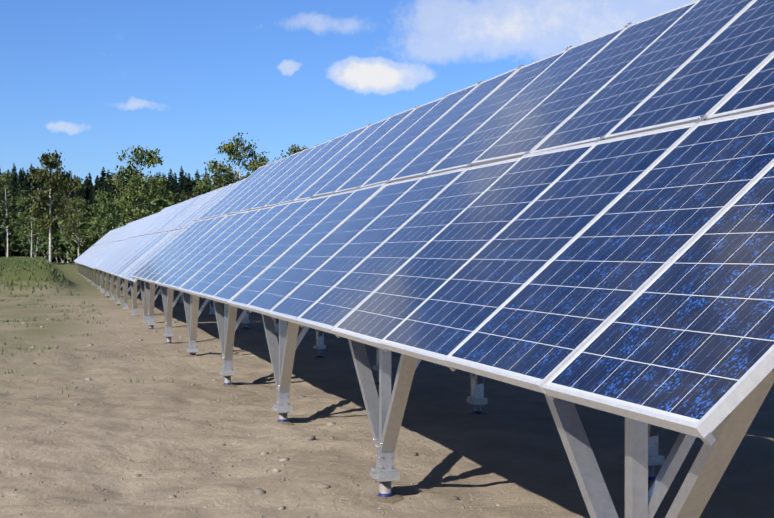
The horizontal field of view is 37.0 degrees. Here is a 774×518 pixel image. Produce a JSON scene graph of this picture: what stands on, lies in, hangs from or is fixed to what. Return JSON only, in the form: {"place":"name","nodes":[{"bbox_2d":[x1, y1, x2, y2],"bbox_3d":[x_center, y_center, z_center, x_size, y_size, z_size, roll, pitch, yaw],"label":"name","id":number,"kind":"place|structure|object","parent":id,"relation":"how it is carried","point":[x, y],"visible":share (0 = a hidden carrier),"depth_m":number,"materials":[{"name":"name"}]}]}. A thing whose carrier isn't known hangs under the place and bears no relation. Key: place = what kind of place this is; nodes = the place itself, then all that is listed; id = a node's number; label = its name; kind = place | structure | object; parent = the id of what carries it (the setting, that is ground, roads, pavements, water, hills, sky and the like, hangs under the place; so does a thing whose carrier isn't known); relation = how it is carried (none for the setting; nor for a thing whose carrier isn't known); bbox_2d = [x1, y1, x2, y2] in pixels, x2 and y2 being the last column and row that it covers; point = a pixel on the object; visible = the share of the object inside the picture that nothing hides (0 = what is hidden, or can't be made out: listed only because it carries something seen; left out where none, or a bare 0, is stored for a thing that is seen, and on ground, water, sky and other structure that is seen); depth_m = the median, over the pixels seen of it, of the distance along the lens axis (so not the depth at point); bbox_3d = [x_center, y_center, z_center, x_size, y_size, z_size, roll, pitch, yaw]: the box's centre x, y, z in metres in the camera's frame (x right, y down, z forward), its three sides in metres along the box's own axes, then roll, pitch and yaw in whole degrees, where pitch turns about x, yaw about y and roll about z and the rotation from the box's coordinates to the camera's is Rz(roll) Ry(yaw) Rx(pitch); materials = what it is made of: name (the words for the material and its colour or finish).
{"place":"outdoors","nodes":[
{"label":"outdoors","id":0,"kind":"place"},
{"bbox_2d":[0,0,695,186],"label":"sky","id":1,"kind":"structure","parent":0,"point":[88,82],"materials":[{"name":"blue"}]},
{"bbox_2d":[0,256,773,517],"bbox_3d":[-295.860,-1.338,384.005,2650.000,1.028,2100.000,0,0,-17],"label":"ground","id":2,"kind":"structure","parent":0,"point":[509,449],"depth_m":9.18,"materials":[{"name":"soil"}]},
{"bbox_2d":[0,222,10,255],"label":"spruce","id":3,"kind":"object","parent":2,"relation":"on","point":[2,252],"visible":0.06,"depth_m":163.88,"materials":[{"name":"green plant"}]},
{"bbox_2d":[0,210,11,240],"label":"young tree","id":4,"kind":"object","parent":2,"relation":"on","point":[4,217],"visible":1,"depth_m":135.54,"materials":[{"name":"green plant"}]},
{"bbox_2d":[6,176,18,200],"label":"spruce","id":5,"kind":"object","parent":2,"relation":"on","point":[13,184],"visible":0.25,"depth_m":203.79,"materials":[{"name":"green plant"}]},
{"bbox_2d":[0,226,24,256],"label":"young tree","id":6,"kind":"object","parent":2,"relation":"on","point":[12,244],"visible":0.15,"depth_m":151.13,"materials":[{"name":"green plant"}]},
{"bbox_2d":[0,169,25,256],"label":"birch","id":7,"kind":"object","parent":2,"relation":"on","point":[4,181],"visible":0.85,"depth_m":142.51,"materials":[{"name":"green plant"}]},
{"bbox_2d":[0,200,26,256],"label":"young tree","id":8,"kind":"object","parent":2,"relation":"on","point":[13,216],"visible":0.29,"depth_m":150.70,"materials":[{"name":"green plant"}]},
{"bbox_2d":[11,163,17,180],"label":"spruce","id":9,"kind":"object","parent":2,"relation":"on","point":[14,169],"visible":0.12,"depth_m":284.22,"materials":[{"name":"green plant"}]},
{"bbox_2d":[13,172,18,187],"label":"spruce","id":10,"kind":"object","parent":2,"relation":"on","point":[15,179],"visible":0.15,"depth_m":263.50,"materials":[{"name":"green plant"}]},
{"bbox_2d":[16,170,26,190],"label":"spruce","id":11,"kind":"object","parent":2,"relation":"on","point":[21,179],"visible":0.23,"depth_m":221.09,"materials":[{"name":"green plant"}]},
{"bbox_2d":[10,196,35,255],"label":"spruce","id":12,"kind":"object","parent":2,"relation":"on","point":[14,253],"visible":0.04,"depth_m":163.68,"materials":[{"name":"green plant"}]},
{"bbox_2d":[3,219,46,256],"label":"young tree","id":13,"kind":"object","parent":2,"relation":"on","point":[19,245],"visible":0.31,"depth_m":144.25,"materials":[{"name":"green plant"}]},
{"bbox_2d":[23,177,29,194],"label":"spruce","id":14,"kind":"object","parent":2,"relation":"on","point":[26,184],"visible":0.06,"depth_m":231.38,"materials":[{"name":"green plant"}]},
{"bbox_2d":[7,192,46,255],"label":"young tree","id":15,"kind":"object","parent":2,"relation":"on","point":[25,195],"visible":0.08,"depth_m":164.57,"materials":[{"name":"green plant"}]},
{"bbox_2d":[27,164,33,185],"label":"spruce","id":16,"kind":"object","parent":2,"relation":"on","point":[31,180],"visible":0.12,"depth_m":261.73,"materials":[{"name":"green plant"}]},
{"bbox_2d":[7,221,54,256],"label":"young tree","id":17,"kind":"object","parent":2,"relation":"on","point":[15,238],"visible":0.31,"depth_m":137.86,"materials":[{"name":"green plant"}]},
{"bbox_2d":[14,196,48,256],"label":"birch","id":18,"kind":"object","parent":2,"relation":"on","point":[31,221],"visible":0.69,"depth_m":114.66,"materials":[{"name":"green plant"}]},
{"bbox_2d":[29,174,39,194],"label":"spruce","id":19,"kind":"object","parent":2,"relation":"on","point":[35,184],"visible":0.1,"depth_m":235.31,"materials":[{"name":"green plant"}]},
{"bbox_2d":[18,224,52,256],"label":"young tree","id":20,"kind":"object","parent":2,"relation":"on","point":[38,246],"visible":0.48,"depth_m":131.57,"materials":[{"name":"green plant"}]},
{"bbox_2d":[27,204,48,255],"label":"young tree","id":21,"kind":"object","parent":2,"relation":"on","point":[45,206],"visible":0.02,"depth_m":167.59,"materials":[{"name":"green plant"}]},
{"bbox_2d":[20,149,76,262],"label":"birch","id":22,"kind":"object","parent":2,"relation":"on","point":[51,163],"visible":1,"depth_m":112.83,"materials":[{"name":"green plant"}]},
{"bbox_2d":[40,203,63,261],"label":"spruce","id":23,"kind":"object","parent":2,"relation":"on","point":[47,257],"visible":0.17,"depth_m":164.94,"materials":[{"name":"green plant"}]},
{"bbox_2d":[42,206,69,262],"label":"young tree","id":24,"kind":"object","parent":2,"relation":"on","point":[52,227],"visible":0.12,"depth_m":153.59,"materials":[{"name":"green plant"}]},
{"bbox_2d":[43,237,69,261],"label":"young tree","id":25,"kind":"object","parent":2,"relation":"on","point":[54,251],"visible":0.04,"depth_m":161.75,"materials":[{"name":"green plant"}]},
{"bbox_2d":[47,176,89,262],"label":"birch","id":26,"kind":"object","parent":2,"relation":"on","point":[76,184],"visible":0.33,"depth_m":153.75,"materials":[{"name":"green plant"}]},
{"bbox_2d":[53,233,87,263],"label":"young tree","id":27,"kind":"object","parent":2,"relation":"on","point":[58,246],"visible":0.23,"depth_m":141.01,"materials":[{"name":"green plant"}]},
{"bbox_2d":[46,214,105,263],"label":"young tree","id":28,"kind":"object","parent":2,"relation":"on","point":[85,224],"visible":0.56,"depth_m":138.45,"materials":[{"name":"green plant"}]},
{"bbox_2d":[59,225,93,258],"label":"young tree","id":29,"kind":"object","parent":2,"relation":"on","point":[81,226],"visible":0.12,"depth_m":141.61,"materials":[{"name":"green plant"}]},
{"bbox_2d":[57,195,96,256],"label":"birch","id":30,"kind":"object","parent":2,"relation":"on","point":[72,225],"visible":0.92,"depth_m":134.72,"materials":[{"name":"green plant"}]},
{"bbox_2d":[51,206,110,258],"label":"young tree","id":31,"kind":"object","parent":2,"relation":"on","point":[85,218],"visible":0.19,"depth_m":141.82,"materials":[{"name":"green plant"}]},
{"bbox_2d":[81,191,88,214],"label":"spruce","id":32,"kind":"object","parent":2,"relation":"on","point":[83,194],"visible":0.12,"depth_m":187.98,"materials":[{"name":"green plant"}]},
{"bbox_2d":[71,225,100,255],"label":"young tree","id":33,"kind":"object","parent":2,"relation":"on","point":[93,241],"visible":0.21,"depth_m":138.17,"materials":[{"name":"green plant"}]},
{"bbox_2d":[0,256,172,397],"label":"bank grass","id":34,"kind":"structure","parent":2,"relation":"on","point":[27,262],"depth_m":41.59,"materials":[{"name":"green plant"}]},
{"bbox_2d":[85,181,90,198],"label":"spruce","id":35,"kind":"object","parent":2,"relation":"on","point":[87,191],"visible":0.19,"depth_m":253.32,"materials":[{"name":"green plant"}]},
{"bbox_2d":[88,172,93,186],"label":"spruce","id":36,"kind":"object","parent":2,"relation":"on","point":[89,177],"visible":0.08,"depth_m":287.69,"materials":[{"name":"green plant"}]},
{"bbox_2d":[88,192,93,205],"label":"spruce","id":37,"kind":"object","parent":2,"relation":"on","point":[91,198],"visible":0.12,"depth_m":211.62,"materials":[{"name":"green plant"}]},
{"bbox_2d":[89,193,98,211],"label":"spruce","id":38,"kind":"object","parent":2,"relation":"on","point":[94,200],"visible":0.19,"depth_m":193.96,"materials":[{"name":"green plant"}]},
{"bbox_2d":[92,176,99,195],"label":"spruce","id":39,"kind":"object","parent":2,"relation":"on","point":[97,187],"visible":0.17,"depth_m":234.23,"materials":[{"name":"green plant"}]},
{"bbox_2d":[73,226,123,277],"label":"solar table","id":40,"kind":"object","parent":2,"relation":"on","point":[91,250],"visible":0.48,"depth_m":71.87,"materials":[{"name":"glass"}]},
{"bbox_2d":[85,212,119,243],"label":"young tree","id":41,"kind":"object","parent":2,"relation":"on","point":[107,215],"depth_m":155.08,"materials":[{"name":"green plant"}]},
{"bbox_2d":[100,167,105,187],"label":"spruce","id":42,"kind":"object","parent":2,"relation":"on","point":[102,177],"visible":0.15,"depth_m":275.29,"materials":[{"name":"green plant"}]},
{"bbox_2d":[83,188,124,239],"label":"birch","id":43,"kind":"object","parent":2,"relation":"on","point":[103,207],"visible":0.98,"depth_m":108.49,"materials":[{"name":"green plant"}]},
{"bbox_2d":[101,169,110,190],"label":"spruce","id":44,"kind":"object","parent":2,"relation":"on","point":[107,174],"visible":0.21,"depth_m":264.89,"materials":[{"name":"green plant"}]},
{"bbox_2d":[107,173,115,193],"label":"spruce","id":45,"kind":"object","parent":2,"relation":"on","point":[111,189],"visible":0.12,"depth_m":238.88,"materials":[{"name":"green plant"}]},
{"bbox_2d":[112,178,117,197],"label":"spruce","id":46,"kind":"object","parent":2,"relation":"on","point":[116,188],"visible":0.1,"depth_m":233.00,"materials":[{"name":"green plant"}]},
{"bbox_2d":[94,198,139,239],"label":"young tree","id":47,"kind":"object","parent":2,"relation":"on","point":[124,211],"visible":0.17,"depth_m":142.71,"materials":[{"name":"green plant"}]},
{"bbox_2d":[80,212,158,291],"bbox_3d":[-12.338,-0.116,52.461,2.573,3.536,20.559,0,0,-16],"label":"solar table","id":48,"kind":"object","parent":2,"relation":"on","point":[105,249],"visible":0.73,"depth_m":51.09,"materials":[{"name":"glass"}]},
{"bbox_2d":[105,183,145,228],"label":"birch","id":49,"kind":"object","parent":2,"relation":"on","point":[120,192],"visible":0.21,"depth_m":160.48,"materials":[{"name":"green plant"}]},
{"bbox_2d":[105,145,169,225],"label":"birch","id":50,"kind":"object","parent":2,"relation":"on","point":[136,193],"visible":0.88,"depth_m":118.49,"materials":[{"name":"green plant"}]},
{"bbox_2d":[141,185,151,206],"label":"spruce","id":51,"kind":"object","parent":2,"relation":"on","point":[146,198],"visible":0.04,"depth_m":201.32,"materials":[{"name":"green plant"}]},
{"bbox_2d":[140,197,171,217],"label":"bush","id":52,"kind":"object","parent":2,"relation":"on","point":[159,201],"visible":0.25,"depth_m":145.94,"materials":[{"name":"green plant"}]},
{"bbox_2d":[140,177,178,211],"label":"birch","id":53,"kind":"object","parent":2,"relation":"on","point":[170,194],"visible":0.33,"depth_m":154.60,"materials":[{"name":"green plant"}]},
{"bbox_2d":[93,178,244,323],"bbox_3d":[-6.617,-0.044,32.788,2.572,3.536,20.559,0,0,-16],"label":"solar table","id":54,"kind":"object","parent":2,"relation":"on","point":[143,245],"visible":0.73,"depth_m":29.82,"materials":[{"name":"glass"}]},
{"bbox_2d":[167,179,173,195],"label":"spruce","id":55,"kind":"object","parent":2,"relation":"on","point":[171,190],"visible":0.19,"depth_m":236.18,"materials":[{"name":"green plant"}]},
{"bbox_2d":[170,174,175,192],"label":"spruce","id":56,"kind":"object","parent":2,"relation":"on","point":[173,181],"visible":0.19,"depth_m":254.30,"materials":[{"name":"green plant"}]},
{"bbox_2d":[174,172,177,186],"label":"spruce","id":57,"kind":"object","parent":2,"relation":"on","point":[176,180],"visible":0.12,"depth_m":280.06,"materials":[{"name":"green plant"}]},
{"bbox_2d":[174,185,178,201],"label":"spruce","id":58,"kind":"object","parent":2,"relation":"on","point":[176,191],"visible":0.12,"depth_m":204.49,"materials":[{"name":"green plant"}]},
{"bbox_2d":[171,198,182,204],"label":"tree","id":59,"kind":"object","parent":2,"relation":"on","point":[178,200],"visible":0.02,"depth_m":123.71,"materials":[{"name":"green plant"}]},
{"bbox_2d":[177,166,183,183],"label":"spruce","id":60,"kind":"object","parent":2,"relation":"on","point":[180,174],"visible":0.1,"depth_m":282.52,"materials":[{"name":"green plant"}]},
{"bbox_2d":[179,173,184,192],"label":"spruce","id":61,"kind":"object","parent":2,"relation":"on","point":[181,183],"visible":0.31,"depth_m":254.95,"materials":[{"name":"green plant"}]},
{"bbox_2d":[182,177,190,199],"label":"spruce","id":62,"kind":"object","parent":2,"relation":"on","point":[186,189],"visible":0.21,"depth_m":225.55,"materials":[{"name":"green plant"}]},
{"bbox_2d":[176,190,198,200],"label":"birch","id":63,"kind":"object","parent":2,"relation":"on","point":[194,194],"visible":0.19,"depth_m":146.95,"materials":[{"name":"green plant"}]},
{"bbox_2d":[183,174,192,193],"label":"spruce","id":64,"kind":"object","parent":2,"relation":"on","point":[190,190],"visible":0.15,"depth_m":245.43,"materials":[{"name":"green plant"}]},
{"bbox_2d":[193,170,200,182],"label":"spruce","id":65,"kind":"object","parent":2,"relation":"on","point":[197,175],"visible":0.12,"depth_m":291.14,"materials":[{"name":"green plant"}]},
{"bbox_2d":[186,178,213,199],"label":"birch","id":66,"kind":"object","parent":2,"relation":"on","point":[200,187],"visible":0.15,"depth_m":132.35,"materials":[{"name":"green plant"}]},
{"bbox_2d":[210,173,235,191],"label":"birch","id":67,"kind":"object","parent":2,"relation":"on","point":[212,187],"visible":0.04,"depth_m":162.89,"materials":[{"name":"green plant"}]},
{"bbox_2d":[195,132,265,188],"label":"birch","id":68,"kind":"object","parent":2,"relation":"on","point":[230,149],"visible":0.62,"depth_m":126.35,"materials":[{"name":"green plant"}]},
{"bbox_2d":[231,151,279,183],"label":"birch","id":69,"kind":"object","parent":2,"relation":"on","point":[264,158],"visible":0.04,"depth_m":138.82,"materials":[{"name":"green plant"}]},
{"bbox_2d":[0,318,586,517],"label":"pebbles","id":70,"kind":"object","parent":2,"relation":"on","point":[258,491],"visible":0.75,"depth_m":8.80,"materials":[{"name":"brown stone"}]},
{"bbox_2d":[280,144,307,157],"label":"birch","id":71,"kind":"object","parent":2,"relation":"on","point":[294,150],"visible":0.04,"depth_m":148.46,"materials":[{"name":"green plant"}]},
{"bbox_2d":[131,0,773,517],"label":"solar table","id":72,"kind":"object","parent":2,"relation":"on","point":[589,224],"visible":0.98,"depth_m":5.97,"materials":[{"name":"glass"}]}
]}

